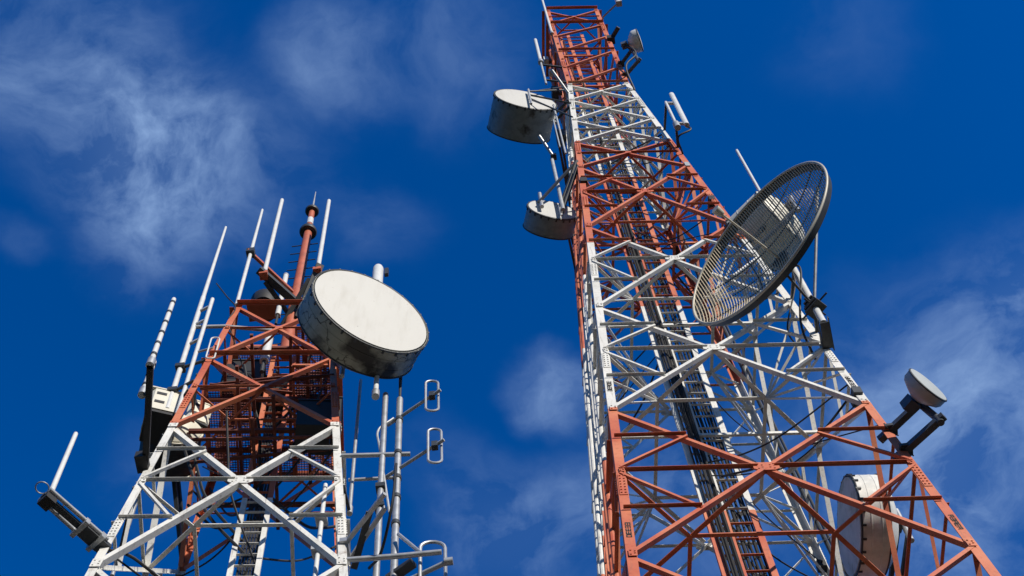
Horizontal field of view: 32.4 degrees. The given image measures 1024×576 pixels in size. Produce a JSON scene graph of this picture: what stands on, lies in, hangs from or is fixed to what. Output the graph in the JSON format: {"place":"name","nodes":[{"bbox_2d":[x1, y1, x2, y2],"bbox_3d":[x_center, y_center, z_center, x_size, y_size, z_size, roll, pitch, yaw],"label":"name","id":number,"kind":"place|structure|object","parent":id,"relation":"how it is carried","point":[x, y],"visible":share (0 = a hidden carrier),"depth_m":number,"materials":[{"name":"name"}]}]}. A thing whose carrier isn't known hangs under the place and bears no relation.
{"place":"outdoors","nodes":[
{"label":"outdoors","id":0,"kind":"place"},
{"bbox_2d":[0,0,1023,575],"label":"sky","id":1,"kind":"structure","parent":0,"point":[133,132],"materials":[{"name":"blue"}]},
{"label":"ground","id":2,"kind":"structure","parent":0,"visible":0},
{"bbox_2d":[85,299,350,575],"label":"lattice tower","id":3,"kind":"structure","parent":2,"relation":"on","point":[263,509],"depth_m":30.72,"materials":[{"name":"metal"}]},
{"bbox_2d":[35,432,158,575],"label":"whip antenna","id":4,"kind":"object","parent":3,"relation":"attached to","point":[90,534],"visible":0.97,"depth_m":25.27,"materials":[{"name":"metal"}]},
{"bbox_2d":[110,433,163,575],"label":"vertical pipe","id":5,"kind":"object","parent":3,"relation":"attached to","point":[112,573],"visible":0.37,"depth_m":27.71,"materials":[{"name":"metal"}]},
{"bbox_2d":[138,361,156,398],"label":"whip antenna","id":6,"kind":"object","parent":3,"relation":"attached to","point":[141,393],"visible":0.49,"depth_m":27.80,"materials":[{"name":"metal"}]},
{"bbox_2d":[134,297,175,473],"bbox_3d":[-5.871,1.546,29.077,0.244,2.850,1.954,5,-69,-5],"label":"whip antenna","id":7,"kind":"object","parent":3,"relation":"attached to","point":[142,461],"visible":1,"depth_m":27.94,"materials":[{"name":"metal"}]},
{"bbox_2d":[139,386,188,444],"bbox_3d":[-6.221,2.201,31.638,0.692,0.933,1.011,14,-70,-8],"label":"equipment cabinet","id":8,"kind":"object","parent":3,"relation":"attached to","point":[162,417],"visible":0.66,"depth_m":31.30,"materials":[{"name":"white metal"}]},
{"bbox_2d":[139,415,203,562],"bbox_3d":[-6.262,3.478,31.741,1.153,2.078,2.175,7,-69,-5],"label":"drum antenna","id":9,"kind":"object","parent":3,"relation":"attached to","point":[181,470],"visible":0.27,"depth_m":31.66,"materials":[{"name":"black metal"}]},
{"bbox_2d":[184,373,210,441],"bbox_3d":[-5.778,2.244,32.534,0.501,0.853,1.344,17,-71,-9],"label":"equipment cabinet","id":10,"kind":"object","parent":3,"relation":"attached to","point":[203,422],"visible":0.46,"depth_m":32.47,"materials":[{"name":"metal"}]},
{"bbox_2d":[175,283,235,413],"bbox_3d":[-5.899,1.072,33.874,0.743,6.392,0.271,1,-69,-3],"label":"whip antenna","id":11,"kind":"object","parent":3,"relation":"attached to","point":[204,321],"visible":0.98,"depth_m":33.70,"materials":[{"name":"grey paint"}]},
{"bbox_2d":[165,226,270,407],"bbox_3d":[-5.561,0.323,35.934,1.791,9.832,0.353,1,-69,-3],"label":"whip antenna","id":12,"kind":"object","parent":3,"relation":"attached to","point":[180,367],"visible":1,"depth_m":34.76,"materials":[{"name":"grey paint"}]},
{"bbox_2d":[220,359,265,411],"bbox_3d":[-5.391,1.860,35.380,0.848,1.611,0.655,-1,-69,-3],"label":"equipment box","id":13,"kind":"object","parent":3,"relation":"attached to","point":[248,369],"visible":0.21,"depth_m":35.09,"materials":[{"name":"black metal"}]},
{"bbox_2d":[260,335,273,373],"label":"canister antenna","id":14,"kind":"object","parent":3,"relation":"attached to","point":[264,360],"visible":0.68,"depth_m":34.89,"materials":[{"name":"grey paint"}]},
{"bbox_2d":[235,209,301,304],"bbox_3d":[-5.332,-0.243,39.239,0.249,6.116,1.701,-38,-72,12],"label":"whip antenna","id":15,"kind":"object","parent":3,"relation":"attached to","point":[250,253],"visible":0.98,"depth_m":39.12,"materials":[{"name":"metal"}]},
{"bbox_2d":[257,375,287,415],"bbox_3d":[-4.864,2.151,35.895,0.656,1.311,0.656,1,-69,-3],"label":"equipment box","id":16,"kind":"object","parent":3,"relation":"attached to","point":[279,408],"visible":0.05,"depth_m":35.31,"materials":[{"name":"black metal"}]},
{"bbox_2d":[272,192,318,358],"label":"antenna mast","id":17,"kind":"object","parent":3,"relation":"on","point":[308,231],"visible":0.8,"depth_m":41.55,"materials":[{"name":"red metal"}]},
{"bbox_2d":[246,289,280,321],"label":"antenna","id":18,"kind":"object","parent":17,"relation":"attached to","point":[266,312],"visible":0.55,"depth_m":38.48,"materials":[{"name":"grey metal"}]},
{"bbox_2d":[256,198,297,313],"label":"whip antenna","id":19,"kind":"object","parent":17,"relation":"attached to","point":[271,283],"visible":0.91,"depth_m":38.39,"materials":[{"name":"metal"}]},
{"bbox_2d":[274,273,288,324],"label":"canister antenna","id":20,"kind":"object","parent":17,"relation":"attached to","point":[279,307],"visible":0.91,"depth_m":38.18,"materials":[{"name":"grey paint"}]},
{"bbox_2d":[280,199,330,323],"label":"whip antenna","id":21,"kind":"object","parent":17,"relation":"attached to","point":[317,269],"visible":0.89,"depth_m":38.64,"materials":[{"name":"metal"}]},
{"bbox_2d":[295,399,331,450],"bbox_3d":[-3.574,2.379,31.910,0.672,1.511,0.549,1,-69,-3],"label":"equipment box","id":22,"kind":"object","parent":3,"relation":"attached to","point":[306,424],"visible":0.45,"depth_m":31.29,"materials":[{"name":"black metal"}]},
{"bbox_2d":[311,483,327,575],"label":"vertical pipe","id":23,"kind":"object","parent":3,"relation":"attached to","point":[321,522],"visible":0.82,"depth_m":26.55,"materials":[{"name":"grey metal"}]},
{"bbox_2d":[310,395,342,455],"bbox_3d":[-3.477,2.482,33.029,0.570,1.711,0.669,1,-69,-3],"label":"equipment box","id":24,"kind":"object","parent":3,"relation":"attached to","point":[325,453],"visible":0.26,"depth_m":32.82,"materials":[{"name":"black metal"}]},
{"bbox_2d":[343,379,361,515],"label":"whip antenna","id":25,"kind":"object","parent":3,"relation":"attached to","point":[349,506],"visible":1,"depth_m":29.18,"materials":[{"name":"metal"}]},
{"bbox_2d":[335,363,379,399],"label":"whip antenna","id":26,"kind":"object","parent":3,"relation":"attached to","point":[375,393],"visible":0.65,"depth_m":30.40,"materials":[{"name":"metal"}]},
{"bbox_2d":[297,269,428,378],"bbox_3d":[-2.710,0.396,32.308,2.110,3.718,2.119,-17,-69,4],"label":"drum antenna","id":27,"kind":"object","parent":3,"relation":"attached to","point":[360,323],"visible":1,"depth_m":31.14,"materials":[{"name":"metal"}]},
{"bbox_2d":[339,392,397,575],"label":"antenna pole","id":28,"kind":"object","parent":3,"relation":"attached to","point":[378,507],"visible":0.97,"depth_m":25.62,"materials":[{"name":"metal"}]},
{"bbox_2d":[372,264,388,282],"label":"canister antenna","id":29,"kind":"object","parent":3,"relation":"attached to","point":[378,270],"visible":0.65,"depth_m":35.74,"materials":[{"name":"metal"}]},
{"bbox_2d":[341,377,444,575],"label":"antenna pole","id":30,"kind":"object","parent":3,"relation":"attached to","point":[397,454],"visible":0.95,"depth_m":28.67,"materials":[{"name":"metal"}]},
{"bbox_2d":[347,533,452,575],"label":"dipole frame","id":31,"kind":"object","parent":3,"relation":"attached to","point":[406,567],"visible":1,"depth_m":25.06,"materials":[{"name":"metal"}]},
{"bbox_2d":[542,6,1000,575],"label":"lattice tower","id":32,"kind":"structure","parent":2,"relation":"on","point":[610,482],"depth_m":33.04,"materials":[{"name":"metal"}]},
{"bbox_2d":[487,86,572,143],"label":"drum antenna","id":33,"kind":"object","parent":32,"relation":"attached to","point":[525,117],"visible":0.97,"depth_m":50.46,"materials":[{"name":"metal"}]},
{"bbox_2d":[538,135,556,159],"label":"whip antenna","id":34,"kind":"object","parent":32,"relation":"attached to","point":[552,155],"visible":0.94,"depth_m":48.18,"materials":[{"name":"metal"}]},
{"bbox_2d":[541,0,553,35],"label":"whip antenna","id":35,"kind":"object","parent":32,"relation":"attached to","point":[548,21],"visible":1,"depth_m":61.52,"materials":[{"name":"metal"}]},
{"bbox_2d":[543,56,551,64],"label":"radio unit","id":36,"kind":"object","parent":32,"relation":"attached to","point":[546,60],"visible":0.89,"depth_m":59.75,"materials":[{"name":"metal"}]},
{"bbox_2d":[534,38,566,84],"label":"whip antenna","id":37,"kind":"object","parent":32,"relation":"attached to","point":[541,62],"visible":1,"depth_m":55.24,"materials":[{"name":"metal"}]},
{"bbox_2d":[523,159,578,239],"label":"drum antenna","id":38,"kind":"object","parent":32,"relation":"attached to","point":[547,219],"visible":0.94,"depth_m":42.61,"materials":[{"name":"metal"}]},
{"bbox_2d":[549,69,556,76],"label":"radio unit","id":39,"kind":"object","parent":32,"relation":"attached to","point":[550,74],"visible":0.61,"depth_m":57.35,"materials":[{"name":"metal"}]},
{"bbox_2d":[551,86,561,99],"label":"radio unit","id":40,"kind":"object","parent":32,"relation":"attached to","point":[555,94],"visible":0.75,"depth_m":55.45,"materials":[{"name":"metal"}]},
{"bbox_2d":[552,104,570,200],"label":"mounting pipe","id":41,"kind":"object","parent":32,"relation":"attached to","point":[564,153],"visible":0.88,"depth_m":47.44,"materials":[{"name":"grey metal"}]},
{"bbox_2d":[552,119,570,206],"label":"mounting pipe","id":42,"kind":"object","parent":32,"relation":"attached to","point":[561,157],"visible":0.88,"depth_m":47.10,"materials":[{"name":"white metal"}]},
{"bbox_2d":[556,129,566,146],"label":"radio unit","id":43,"kind":"object","parent":32,"relation":"attached to","point":[563,135],"visible":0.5,"depth_m":51.81,"materials":[{"name":"metal"}]},
{"bbox_2d":[551,69,572,94],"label":"stay pipe","id":44,"kind":"object","parent":32,"relation":"attached to","point":[559,81],"visible":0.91,"depth_m":52.25,"materials":[{"name":"metal"}]},
{"bbox_2d":[550,158,574,270],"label":"mounting pipe","id":45,"kind":"object","parent":32,"relation":"attached to","point":[560,197],"visible":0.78,"depth_m":43.80,"materials":[{"name":"white metal"}]},
{"bbox_2d":[602,0,621,19],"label":"camera arm","id":46,"kind":"object","parent":32,"relation":"attached to","point":[618,3],"visible":1,"depth_m":61.29},
{"bbox_2d":[607,26,619,43],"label":"stub arm","id":47,"kind":"object","parent":32,"relation":"attached to","point":[612,36],"visible":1,"depth_m":58.55},
{"bbox_2d":[616,29,643,90],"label":"dish antenna","id":48,"kind":"object","parent":32,"relation":"attached to","point":[634,45],"visible":1,"depth_m":55.16,"materials":[{"name":"metal"}]},
{"bbox_2d":[663,92,691,153],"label":"panel antenna","id":49,"kind":"object","parent":32,"relation":"attached to","point":[676,123],"visible":1,"depth_m":45.97,"materials":[{"name":"grey paint"}]},
{"bbox_2d":[735,149,760,191],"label":"whip antenna","id":50,"kind":"object","parent":32,"relation":"attached to","point":[748,171],"visible":0.44,"depth_m":42.23,"materials":[{"name":"metal"}]},
{"bbox_2d":[692,161,834,359],"bbox_3d":[4.787,-0.687,33.294,2.082,4.768,3.298,6,-69,-5],"label":"grid antenna","id":51,"kind":"object","parent":32,"relation":"attached to","point":[785,263],"visible":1,"depth_m":33.92,"materials":[{"name":"paint"}]},
{"bbox_2d":[725,191,804,271],"bbox_3d":[5.771,-1.222,38.427,1.593,2.517,1.423,41,-76,-16],"label":"drum antenna","id":52,"kind":"object","parent":32,"relation":"attached to","point":[732,217],"visible":0.35,"depth_m":38.23,"materials":[{"name":"metal"}]},
{"bbox_2d":[837,473,914,575],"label":"drum antenna","id":53,"kind":"object","parent":32,"relation":"attached to","point":[865,533],"visible":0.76,"depth_m":28.76,"materials":[{"name":"metal"}]},
{"bbox_2d":[877,368,946,458],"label":"dish antenna","id":54,"kind":"object","parent":32,"relation":"attached to","point":[925,393],"visible":0.98,"depth_m":27.35,"materials":[{"name":"metal"}]}
]}

